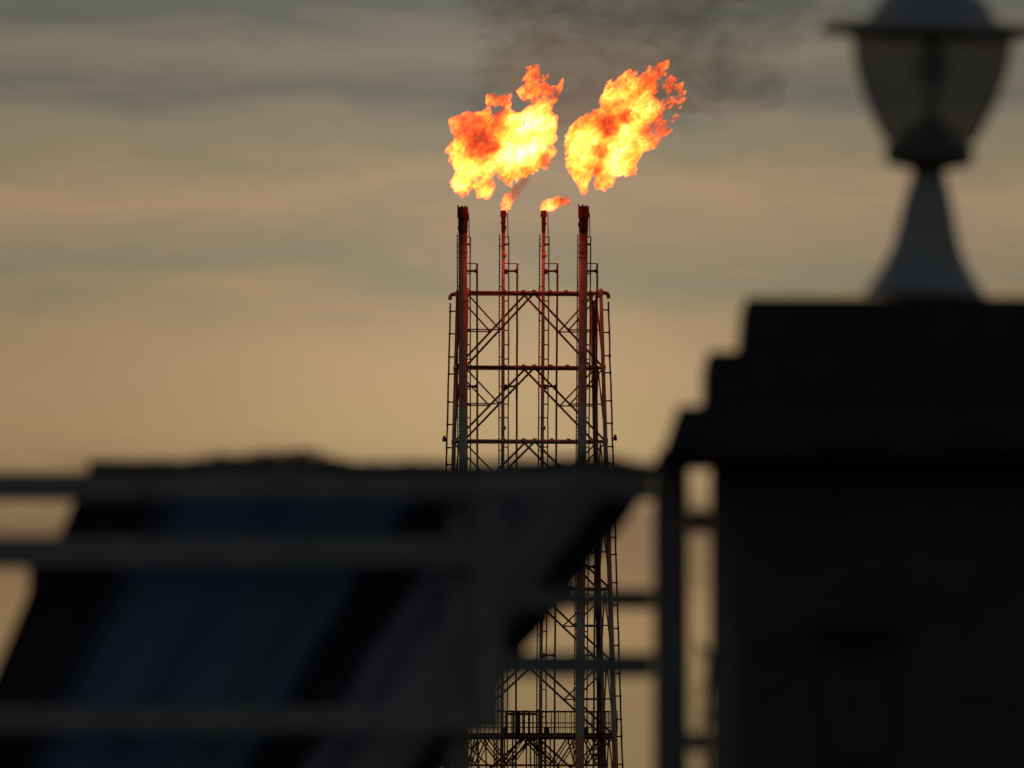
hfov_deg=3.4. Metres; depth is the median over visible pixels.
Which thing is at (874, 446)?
gate pillar
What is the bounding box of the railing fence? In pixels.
[0,462,739,767]
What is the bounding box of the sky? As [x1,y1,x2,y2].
[0,0,1023,767]
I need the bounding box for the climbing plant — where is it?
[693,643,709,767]
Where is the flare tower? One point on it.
(581, 734)
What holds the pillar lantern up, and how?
on the gate pillar
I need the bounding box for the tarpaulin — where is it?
[0,448,655,767]
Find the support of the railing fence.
on the ground
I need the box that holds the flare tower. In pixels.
[442,204,623,767]
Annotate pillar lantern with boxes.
[818,0,1023,296]
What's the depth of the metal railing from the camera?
30.28 m
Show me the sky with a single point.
(229, 227)
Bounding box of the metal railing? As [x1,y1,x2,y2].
[0,503,503,767]
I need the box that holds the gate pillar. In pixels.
[655,297,1023,767]
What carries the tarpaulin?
hanging from the railing fence

